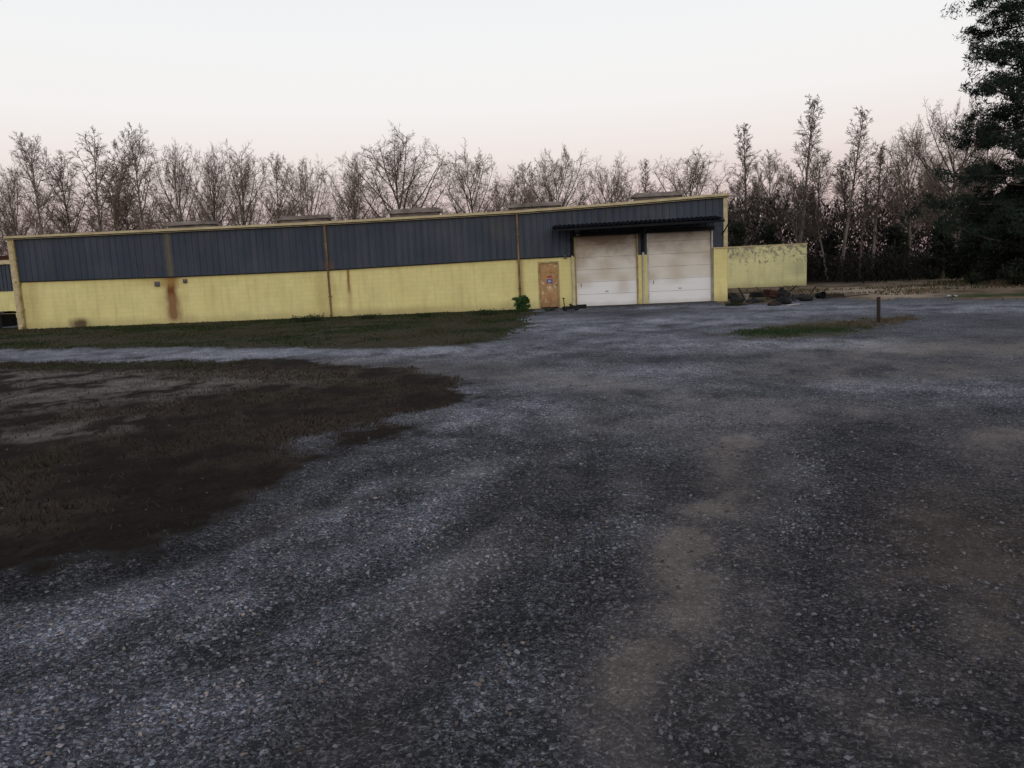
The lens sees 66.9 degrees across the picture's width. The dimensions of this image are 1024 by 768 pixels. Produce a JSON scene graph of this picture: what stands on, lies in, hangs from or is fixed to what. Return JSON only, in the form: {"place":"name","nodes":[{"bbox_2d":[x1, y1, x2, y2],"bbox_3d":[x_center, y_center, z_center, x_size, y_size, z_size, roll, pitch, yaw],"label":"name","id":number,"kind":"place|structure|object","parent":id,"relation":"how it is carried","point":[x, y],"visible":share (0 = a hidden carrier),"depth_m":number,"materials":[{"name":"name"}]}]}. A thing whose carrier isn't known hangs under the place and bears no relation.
{"place":"outdoors","nodes":[
{"label":"outdoors","id":0,"kind":"place"},
{"bbox_2d":[0,295,1023,767],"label":"gravel road","id":1,"kind":"structure","parent":0,"point":[946,331],"depth_m":4.17,"materials":[{"name":"grey gravel"}]},
{"bbox_2d":[0,311,16,328],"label":"dumpster","id":2,"kind":"object","parent":1,"relation":"on","point":[7,318],"visible":0.95,"depth_m":38.03,"materials":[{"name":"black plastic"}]},
{"bbox_2d":[724,301,744,305],"bbox_3d":[8.377,-2.993,29.150,0.818,0.331,0.658,3,10,32],"label":"weed clump","id":3,"kind":"object","parent":1,"relation":"on","point":[735,303],"visible":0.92,"depth_m":29.11,"materials":[{"name":"green plant"}]},
{"bbox_2d":[767,300,780,305],"bbox_3d":[9.577,-2.960,28.250,0.522,0.194,0.427,-3,8,0],"label":"garbage bag","id":4,"kind":"object","parent":1,"relation":"on","point":[774,303],"visible":1,"depth_m":28.13,"materials":[{"name":"brown plastic"}]},
{"bbox_2d":[775,294,791,303],"bbox_3d":[10.112,-3.180,28.944,0.588,0.385,0.503,-3,8,0],"label":"garbage bag","id":5,"kind":"object","parent":1,"relation":"on","point":[783,299],"visible":0.88,"depth_m":28.80,"materials":[{"name":"black plastic"}]},
{"bbox_2d":[798,295,813,300],"bbox_3d":[11.514,-3.361,30.348,0.554,0.200,0.560,5,11,42],"label":"tyre","id":6,"kind":"object","parent":1,"relation":"on","point":[806,298],"visible":1,"depth_m":30.14,"materials":[{"name":"black rubber"}]},
{"bbox_2d":[708,315,924,338],"bbox_3d":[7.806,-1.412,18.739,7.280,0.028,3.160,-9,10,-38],"label":"grass island","id":7,"kind":"structure","parent":1,"relation":"on","point":[825,333],"depth_m":17.77,"materials":[{"name":"plant"}]},
{"bbox_2d":[876,297,880,322],"bbox_3d":[8.959,-1.763,18.947,0.101,0.721,0.096,-3,8,0],"label":"short post","id":8,"kind":"object","parent":7,"relation":"on","point":[878,318],"visible":0.87,"depth_m":18.91,"materials":[{"name":"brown wood"}]},
{"bbox_2d":[815,291,825,298],"bbox_3d":[12.469,-3.585,31.300,0.305,0.292,0.414,-6,5,-20],"label":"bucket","id":9,"kind":"object","parent":1,"relation":"on","point":[822,294],"visible":1,"depth_m":31.25,"materials":[{"name":"black plastic"}]},
{"bbox_2d":[826,293,843,297],"bbox_3d":[13.232,-3.674,32.245,0.888,0.150,0.648,-4,8,-9],"label":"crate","id":10,"kind":"object","parent":1,"relation":"on","point":[832,295],"visible":0.52,"depth_m":31.96,"materials":[{"name":"brown wood"}]},
{"bbox_2d":[0,257,1023,578],"bbox_3d":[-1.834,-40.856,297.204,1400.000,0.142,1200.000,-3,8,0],"label":"ground","id":11,"kind":"structure","parent":0,"point":[212,491],"depth_m":8.43,"materials":[{"name":"soil"}]},
{"bbox_2d":[0,255,16,317],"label":"annex building","id":12,"kind":"structure","parent":11,"relation":"on","point":[7,300],"depth_m":55.48,"materials":[{"name":"blue metal"}]},
{"bbox_2d":[0,204,29,255],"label":"bare tree","id":13,"kind":"object","parent":11,"relation":"on","point":[1,219],"visible":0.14,"depth_m":84.88,"materials":[{"name":"brown plant"}]},
{"bbox_2d":[0,153,47,255],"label":"bare tree","id":14,"kind":"object","parent":11,"relation":"on","point":[10,206],"visible":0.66,"depth_m":66.02,"materials":[{"name":"brown plant"}]},
{"bbox_2d":[1,131,81,235],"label":"bare tree","id":15,"kind":"object","parent":11,"relation":"on","point":[25,157],"visible":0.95,"depth_m":62.41,"materials":[{"name":"brown plant"}]},
{"bbox_2d":[11,206,83,235],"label":"bare tree","id":16,"kind":"object","parent":11,"relation":"on","point":[49,225],"visible":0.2,"depth_m":78.26,"materials":[{"name":"brown plant"}]},
{"bbox_2d":[24,150,96,234],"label":"bare tree","id":17,"kind":"object","parent":11,"relation":"on","point":[61,217],"visible":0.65,"depth_m":65.87,"materials":[{"name":"brown plant"}]},
{"bbox_2d":[43,206,82,233],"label":"bare tree","id":18,"kind":"object","parent":11,"relation":"on","point":[63,221],"visible":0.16,"depth_m":86.82,"materials":[{"name":"brown plant"}]},
{"bbox_2d":[71,210,109,232],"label":"bare tree","id":19,"kind":"object","parent":11,"relation":"on","point":[91,224],"visible":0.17,"depth_m":90.42,"materials":[{"name":"brown plant"}]},
{"bbox_2d":[55,125,160,231],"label":"bare tree","id":20,"kind":"object","parent":11,"relation":"on","point":[114,211],"visible":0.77,"depth_m":65.25,"materials":[{"name":"brown plant"}]},
{"bbox_2d":[82,195,151,231],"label":"bare tree","id":21,"kind":"object","parent":11,"relation":"on","point":[123,218],"visible":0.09,"depth_m":84.78,"materials":[{"name":"brown plant"}]},
{"bbox_2d":[96,122,168,231],"bbox_3d":[-30.121,-13.204,62.226,5.839,14.742,5.708,-4,8,-13],"label":"bare tree","id":22,"kind":"object","parent":11,"relation":"on","point":[134,157],"visible":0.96,"depth_m":61.38,"materials":[{"name":"brown plant"}]},
{"bbox_2d":[143,193,190,229],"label":"bare tree","id":23,"kind":"object","parent":11,"relation":"on","point":[169,216],"visible":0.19,"depth_m":77.10,"materials":[{"name":"brown plant"}]},
{"bbox_2d":[128,138,211,228],"bbox_3d":[-27.656,-13.184,63.938,6.447,14.034,6.909,-10,11,-41],"label":"bare tree","id":24,"kind":"object","parent":11,"relation":"on","point":[179,175],"visible":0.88,"depth_m":63.72,"materials":[{"name":"brown plant"}]},
{"bbox_2d":[171,207,222,224],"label":"bare tree","id":25,"kind":"object","parent":11,"relation":"on","point":[195,215],"visible":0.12,"depth_m":86.53,"materials":[{"name":"brown plant"}]},
{"bbox_2d":[191,192,234,225],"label":"bare tree","id":26,"kind":"object","parent":11,"relation":"on","point":[215,210],"visible":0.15,"depth_m":89.07,"materials":[{"name":"brown plant"}]},
{"bbox_2d":[178,143,253,225],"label":"bare tree","id":27,"kind":"object","parent":11,"relation":"on","point":[213,214],"visible":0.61,"depth_m":66.75,"materials":[{"name":"brown plant"}]},
{"bbox_2d":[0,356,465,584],"bbox_3d":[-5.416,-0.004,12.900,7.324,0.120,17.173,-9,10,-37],"label":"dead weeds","id":28,"kind":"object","parent":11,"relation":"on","point":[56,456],"visible":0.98,"depth_m":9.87,"materials":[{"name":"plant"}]},
{"bbox_2d":[199,139,290,225],"bbox_3d":[-21.892,-13.278,63.979,6.752,13.657,8.157,1,9,25],"label":"bare tree","id":29,"kind":"object","parent":11,"relation":"on","point":[243,186],"visible":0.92,"depth_m":63.03,"materials":[{"name":"brown plant"}]},
{"bbox_2d":[231,202,272,225],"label":"bare tree","id":30,"kind":"object","parent":11,"relation":"on","point":[247,221],"visible":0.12,"depth_m":95.26,"materials":[{"name":"brown plant"}]},
{"bbox_2d":[0,308,546,350],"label":"grass verge","id":31,"kind":"object","parent":11,"relation":"on","point":[452,339],"depth_m":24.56,"materials":[{"name":"plant"}]},
{"bbox_2d":[291,313,326,321],"bbox_3d":[-8.374,-2.634,31.622,1.591,0.528,0.962,-3,8,0],"label":"weed clump","id":32,"kind":"object","parent":31,"relation":"on","point":[311,318],"visible":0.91,"depth_m":31.65,"materials":[{"name":"green plant"}]},
{"bbox_2d":[356,313,381,318],"bbox_3d":[-5.842,-2.738,31.597,1.087,0.396,0.536,-5,8,-16],"label":"weed clump","id":33,"kind":"object","parent":31,"relation":"on","point":[367,316],"visible":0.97,"depth_m":31.58,"materials":[{"name":"green plant"}]},
{"bbox_2d":[469,308,506,315],"bbox_3d":[-0.882,-2.814,30.595,1.427,0.386,0.972,0,9,19],"label":"weed clump","id":34,"kind":"object","parent":31,"relation":"on","point":[483,311],"visible":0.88,"depth_m":30.48,"materials":[{"name":"green plant"}]},
{"bbox_2d":[511,294,530,311],"bbox_3d":[0.423,-3.276,31.666,0.736,0.815,0.912,3,10,32],"label":"shrub","id":35,"kind":"object","parent":31,"relation":"on","point":[522,301],"visible":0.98,"depth_m":31.56,"materials":[{"name":"green plant"}]},
{"bbox_2d":[251,151,304,223],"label":"bare tree","id":36,"kind":"object","parent":11,"relation":"on","point":[275,170],"visible":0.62,"depth_m":67.68,"materials":[{"name":"brown plant"}]},
{"bbox_2d":[263,201,300,223],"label":"bare tree","id":37,"kind":"object","parent":11,"relation":"on","point":[279,214],"visible":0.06,"depth_m":85.44,"materials":[{"name":"brown plant"}]},
{"bbox_2d":[282,196,308,215],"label":"bare tree","id":38,"kind":"object","parent":11,"relation":"on","point":[295,209],"visible":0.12,"depth_m":74.96,"materials":[{"name":"brown plant"}]},
{"bbox_2d":[267,154,349,223],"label":"bare tree","id":39,"kind":"object","parent":11,"relation":"on","point":[304,185],"visible":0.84,"depth_m":64.68,"materials":[{"name":"brown plant"}]},
{"bbox_2d":[328,191,371,219],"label":"bare tree","id":40,"kind":"object","parent":11,"relation":"on","point":[350,207],"visible":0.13,"depth_m":91.42,"materials":[{"name":"brown plant"}]},
{"bbox_2d":[318,156,392,220],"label":"bare tree","id":41,"kind":"object","parent":11,"relation":"on","point":[353,215],"visible":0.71,"depth_m":63.97,"materials":[{"name":"brown plant"}]},
{"bbox_2d":[3,191,730,329],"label":"warehouse","id":42,"kind":"structure","parent":11,"relation":"on","point":[668,247],"depth_m":34.34,"materials":[{"name":"blue metal"}]},
{"bbox_2d":[538,261,559,308],"bbox_3d":[1.621,-4.333,33.877,0.916,2.021,0.150,-2,8,5],"label":"door","id":43,"kind":"structure","parent":42,"relation":"in","point":[548,272],"depth_m":33.86,"materials":[{"name":"brown wood"}]},
{"bbox_2d":[574,234,638,305],"bbox_3d":[4.096,-4.991,33.605,2.729,3.180,0.235,-2,8,5],"label":"garage door","id":44,"kind":"structure","parent":42,"relation":"in","point":[606,266],"depth_m":33.62,"materials":[{"name":"grey metal"}]},
{"bbox_2d":[647,230,712,303],"bbox_3d":[7.209,-5.090,33.321,2.771,3.180,0.235,-2,8,5],"label":"garage door","id":45,"kind":"structure","parent":42,"relation":"in","point":[679,264],"depth_m":33.34,"materials":[{"name":"grey metal"}]},
{"bbox_2d":[331,122,460,218],"bbox_3d":[-8.995,-13.672,62.039,9.840,13.847,11.887,-3,8,-5],"label":"bare tree","id":46,"kind":"object","parent":11,"relation":"on","point":[404,176],"visible":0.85,"depth_m":61.31,"materials":[{"name":"brown plant"}]},
{"bbox_2d":[389,183,437,217],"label":"bare tree","id":47,"kind":"object","parent":11,"relation":"on","point":[411,198],"visible":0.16,"depth_m":87.22,"materials":[{"name":"brown plant"}]},
{"bbox_2d":[432,199,467,214],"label":"bare tree","id":48,"kind":"object","parent":11,"relation":"on","point":[446,211],"visible":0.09,"depth_m":89.14,"materials":[{"name":"brown plant"}]},
{"bbox_2d":[433,138,525,213],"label":"bare tree","id":49,"kind":"object","parent":11,"relation":"on","point":[462,181],"visible":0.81,"depth_m":62.54,"materials":[{"name":"brown plant"}]},
{"bbox_2d":[480,181,505,211],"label":"bare tree","id":50,"kind":"object","parent":11,"relation":"on","point":[497,197],"visible":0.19,"depth_m":94.24,"materials":[{"name":"brown plant"}]},
{"bbox_2d":[477,178,539,211],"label":"bare tree","id":51,"kind":"object","parent":11,"relation":"on","point":[510,201],"visible":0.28,"depth_m":81.44,"materials":[{"name":"brown plant"}]},
{"bbox_2d":[0,179,1023,281],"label":"woodland undergrowth","id":52,"kind":"object","parent":11,"relation":"on","point":[849,271],"visible":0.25,"depth_m":60.13,"materials":[{"name":"plant"}]},
{"bbox_2d":[506,162,546,205],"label":"bare tree","id":53,"kind":"object","parent":11,"relation":"on","point":[522,183],"visible":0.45,"depth_m":67.12,"materials":[{"name":"brown plant"}]},
{"bbox_2d":[507,144,603,206],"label":"bare tree","id":54,"kind":"object","parent":11,"relation":"on","point":[548,185],"visible":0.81,"depth_m":63.94,"materials":[{"name":"brown plant"}]},
{"bbox_2d":[571,152,653,204],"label":"bare tree","id":55,"kind":"object","parent":11,"relation":"on","point":[614,193],"visible":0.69,"depth_m":65.79,"materials":[{"name":"brown plant"}]},
{"bbox_2d":[594,176,633,203],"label":"bare tree","id":56,"kind":"object","parent":11,"relation":"on","point":[621,199],"visible":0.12,"depth_m":76.69,"materials":[{"name":"brown plant"}]},
{"bbox_2d":[636,159,655,192],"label":"bare tree","id":57,"kind":"object","parent":11,"relation":"on","point":[646,178],"visible":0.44,"depth_m":69.18,"materials":[{"name":"brown plant"}]},
{"bbox_2d":[626,146,733,219],"bbox_3d":[14.663,-14.041,65.769,9.421,11.370,8.792,0,9,19],"label":"bare tree","id":58,"kind":"object","parent":11,"relation":"on","point":[689,186],"visible":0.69,"depth_m":64.25,"materials":[{"name":"brown plant"}]},
{"bbox_2d":[728,292,738,298],"bbox_3d":[9.629,-3.836,33.852,0.560,0.200,0.554,-5,28,-14],"label":"tyre","id":59,"kind":"object","parent":11,"relation":"on","point":[732,295],"visible":0.77,"depth_m":33.70,"materials":[{"name":"black rubber"}]},
{"bbox_2d":[730,297,743,302],"bbox_3d":[9.051,-3.369,31.176,0.554,0.200,0.560,-3,8,-4],"label":"tyre","id":60,"kind":"object","parent":11,"relation":"on","point":[739,299],"visible":0.73,"depth_m":30.95,"materials":[{"name":"black rubber"}]},
{"bbox_2d":[728,220,748,246],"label":"evergreen tree","id":61,"kind":"object","parent":11,"relation":"on","point":[737,228],"visible":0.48,"depth_m":55.01,"materials":[{"name":"green plant"}]},
{"bbox_2d":[728,177,757,244],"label":"bare tree","id":62,"kind":"object","parent":11,"relation":"on","point":[736,200],"visible":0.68,"depth_m":59.99,"materials":[{"name":"brown plant"}]},
{"bbox_2d":[724,123,765,245],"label":"bare tree","id":63,"kind":"object","parent":11,"relation":"on","point":[745,165],"visible":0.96,"depth_m":59.30,"materials":[{"name":"brown plant"}]},
{"bbox_2d":[743,187,761,245],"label":"bare tree","id":64,"kind":"object","parent":11,"relation":"on","point":[750,220],"visible":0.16,"depth_m":68.55,"materials":[{"name":"brown plant"}]},
{"bbox_2d":[746,298,762,302],"bbox_3d":[9.684,-3.358,30.995,0.759,0.193,0.592,-3,8,0],"label":"garbage bag","id":65,"kind":"object","parent":11,"relation":"on","point":[752,300],"visible":0.83,"depth_m":30.80,"materials":[{"name":"black plastic"}]},
{"bbox_2d":[750,292,762,297],"bbox_3d":[11.352,-4.114,35.619,0.728,0.230,0.548,-1,8,11],"label":"crate","id":66,"kind":"object","parent":11,"relation":"on","point":[756,294],"visible":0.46,"depth_m":35.41,"materials":[{"name":"metal"}]},
{"bbox_2d":[747,173,771,240],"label":"bare tree","id":67,"kind":"object","parent":11,"relation":"on","point":[757,210],"visible":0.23,"depth_m":67.47,"materials":[{"name":"brown plant"}]},
{"bbox_2d":[739,149,792,235],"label":"bare tree","id":68,"kind":"object","parent":11,"relation":"on","point":[770,178],"visible":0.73,"depth_m":62.07,"materials":[{"name":"brown plant"}]},
{"bbox_2d":[727,243,807,287],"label":"block wall","id":69,"kind":"structure","parent":11,"relation":"on","point":[776,265],"depth_m":48.91,"materials":[{"name":"yellow paint"}]},
{"bbox_2d":[757,223,782,244],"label":"evergreen tree","id":70,"kind":"object","parent":11,"relation":"on","point":[769,236],"visible":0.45,"depth_m":56.98,"materials":[{"name":"green plant"}]},
{"bbox_2d":[763,289,780,297],"bbox_3d":[11.277,-3.916,33.665,0.528,0.310,0.488,7,5,-18],"label":"crate","id":71,"kind":"object","parent":11,"relation":"on","point":[770,293],"visible":0.93,"depth_m":33.49,"materials":[{"name":"metal"}]},
{"bbox_2d":[775,287,790,296],"bbox_3d":[11.719,-3.964,33.656,0.796,0.458,0.601,-3,8,0],"label":"garbage bag","id":72,"kind":"object","parent":11,"relation":"on","point":[782,290],"visible":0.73,"depth_m":33.49,"materials":[{"name":"black plastic"}]},
{"bbox_2d":[765,169,806,243],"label":"bare tree","id":73,"kind":"object","parent":11,"relation":"on","point":[786,192],"visible":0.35,"depth_m":65.79,"materials":[{"name":"brown plant"}]},
{"bbox_2d":[775,182,813,243],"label":"bare tree","id":74,"kind":"object","parent":11,"relation":"on","point":[796,203],"visible":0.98,"depth_m":56.86,"materials":[{"name":"brown plant"}]},
{"bbox_2d":[782,94,838,242],"bbox_3d":[21.830,-14.225,56.861,3.894,13.688,3.751,-5,8,-16],"label":"bare tree","id":75,"kind":"object","parent":11,"relation":"on","point":[807,154],"visible":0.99,"depth_m":56.66,"materials":[{"name":"brown plant"}]},
{"bbox_2d":[797,183,830,262],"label":"bare tree","id":76,"kind":"object","parent":11,"relation":"on","point":[809,188],"visible":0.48,"depth_m":59.91,"materials":[{"name":"brown plant"}]},
{"bbox_2d":[790,150,843,252],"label":"bare tree","id":77,"kind":"object","parent":11,"relation":"on","point":[818,183],"visible":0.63,"depth_m":63.79,"materials":[{"name":"brown plant"}]},
{"bbox_2d":[804,185,835,278],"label":"bare tree","id":78,"kind":"object","parent":11,"relation":"on","point":[817,230],"visible":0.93,"depth_m":57.40,"materials":[{"name":"brown plant"}]},
{"bbox_2d":[814,229,840,276],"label":"evergreen tree","id":79,"kind":"object","parent":11,"relation":"on","point":[830,242],"visible":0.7,"depth_m":59.04,"materials":[{"name":"green plant"}]},
{"bbox_2d":[827,159,862,267],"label":"bare tree","id":80,"kind":"object","parent":11,"relation":"on","point":[840,171],"visible":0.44,"depth_m":65.88,"materials":[{"name":"brown plant"}]},
{"bbox_2d":[832,157,859,273],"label":"bare tree","id":81,"kind":"object","parent":11,"relation":"on","point":[844,194],"visible":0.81,"depth_m":59.24,"materials":[{"name":"brown plant"}]},
{"bbox_2d":[830,106,879,278],"bbox_3d":[25.715,-14.233,58.264,3.479,12.939,3.351,1,9,26],"label":"bare tree","id":82,"kind":"object","parent":11,"relation":"on","point":[855,167],"visible":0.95,"depth_m":58.04,"materials":[{"name":"brown plant"}]},
{"bbox_2d":[843,170,877,277],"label":"bare tree","id":83,"kind":"object","parent":11,"relation":"on","point":[865,192],"visible":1,"depth_m":53.45,"materials":[{"name":"brown plant"}]},
{"bbox_2d":[857,200,883,274],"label":"bare tree","id":84,"kind":"object","parent":11,"relation":"on","point":[871,228],"visible":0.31,"depth_m":64.58,"materials":[{"name":"brown plant"}]},
{"bbox_2d":[730,277,1023,302],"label":"rough grass","id":85,"kind":"structure","parent":11,"relation":"on","point":[956,283],"depth_m":38.40,"materials":[{"name":"plant"}]},
{"bbox_2d":[853,140,904,271],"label":"bare tree","id":86,"kind":"object","parent":11,"relation":"on","point":[877,199],"visible":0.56,"depth_m":59.60,"materials":[{"name":"brown plant"}]},
{"bbox_2d":[876,168,900,236],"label":"bare tree","id":87,"kind":"object","parent":11,"relation":"on","point":[888,200],"visible":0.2,"depth_m":67.38,"materials":[{"name":"brown plant"}]},
{"bbox_2d":[872,224,921,277],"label":"evergreen tree","id":88,"kind":"object","parent":11,"relation":"on","point":[894,233],"visible":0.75,"depth_m":55.02,"materials":[{"name":"green plant"}]},
{"bbox_2d":[889,163,914,234],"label":"bare tree","id":89,"kind":"object","parent":11,"relation":"on","point":[900,199],"visible":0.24,"depth_m":66.24,"materials":[{"name":"brown plant"}]},
{"bbox_2d":[862,114,954,276],"bbox_3d":[28.778,-13.483,55.921,5.752,11.801,6.092,-3,8,-5],"label":"bare tree","id":90,"kind":"object","parent":11,"relation":"on","point":[906,169],"visible":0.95,"depth_m":55.88,"materials":[{"name":"brown plant"}]},
{"bbox_2d":[906,169,939,245],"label":"bare tree","id":91,"kind":"object","parent":11,"relation":"on","point":[921,206],"visible":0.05,"depth_m":68.48,"materials":[{"name":"brown plant"}]},
{"bbox_2d":[906,152,962,229],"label":"bare tree","id":92,"kind":"object","parent":11,"relation":"on","point":[930,187],"visible":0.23,"depth_m":61.00,"materials":[{"name":"brown plant"}]},
{"bbox_2d":[918,219,961,279],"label":"evergreen tree","id":93,"kind":"object","parent":11,"relation":"on","point":[944,249],"visible":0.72,"depth_m":49.13,"materials":[{"name":"green plant"}]},
{"bbox_2d":[897,96,1022,246],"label":"bare tree","id":94,"kind":"object","parent":11,"relation":"on","point":[954,157],"visible":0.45,"depth_m":56.94,"materials":[{"name":"brown plant"}]},
{"bbox_2d":[902,0,1023,259],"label":"pine tree","id":95,"kind":"object","parent":11,"relation":"on","point":[1006,206],"visible":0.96,"depth_m":35.13,"materials":[{"name":"green plant"}]},
{"bbox_2d":[948,196,997,278],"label":"evergreen tree","id":96,"kind":"object","parent":11,"relation":"on","point":[954,257],"visible":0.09,"depth_m":43.74,"materials":[{"name":"green plant"}]},
{"bbox_2d":[951,122,1020,218],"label":"bare tree","id":97,"kind":"object","parent":11,"relation":"on","point":[996,158],"visible":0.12,"depth_m":58.39,"materials":[{"name":"brown plant"}]},
{"bbox_2d":[961,227,1023,285],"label":"evergreen tree","id":98,"kind":"object","parent":11,"relation":"on","point":[1011,272],"visible":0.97,"depth_m":35.35,"materials":[{"name":"green plant"}]},
{"bbox_2d":[971,180,1023,277],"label":"evergreen tree","id":99,"kind":"object","parent":11,"relation":"on","point":[1014,188],"visible":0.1,"depth_m":37.25,"materials":[{"name":"green plant"}]},
{"bbox_2d":[0,0,1023,257],"label":"sky","id":100,"kind":"structure","parent":0,"point":[517,80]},
{"bbox_2d":[562,298,578,310],"bbox_3d":[2.341,-3.214,31.134,0.600,0.522,0.340,-4,8,-9],"label":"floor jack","id":101,"kind":"object","parent":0,"point":[566,308],"visible":1,"depth_m":31.04,"materials":[{"name":"black metal"}]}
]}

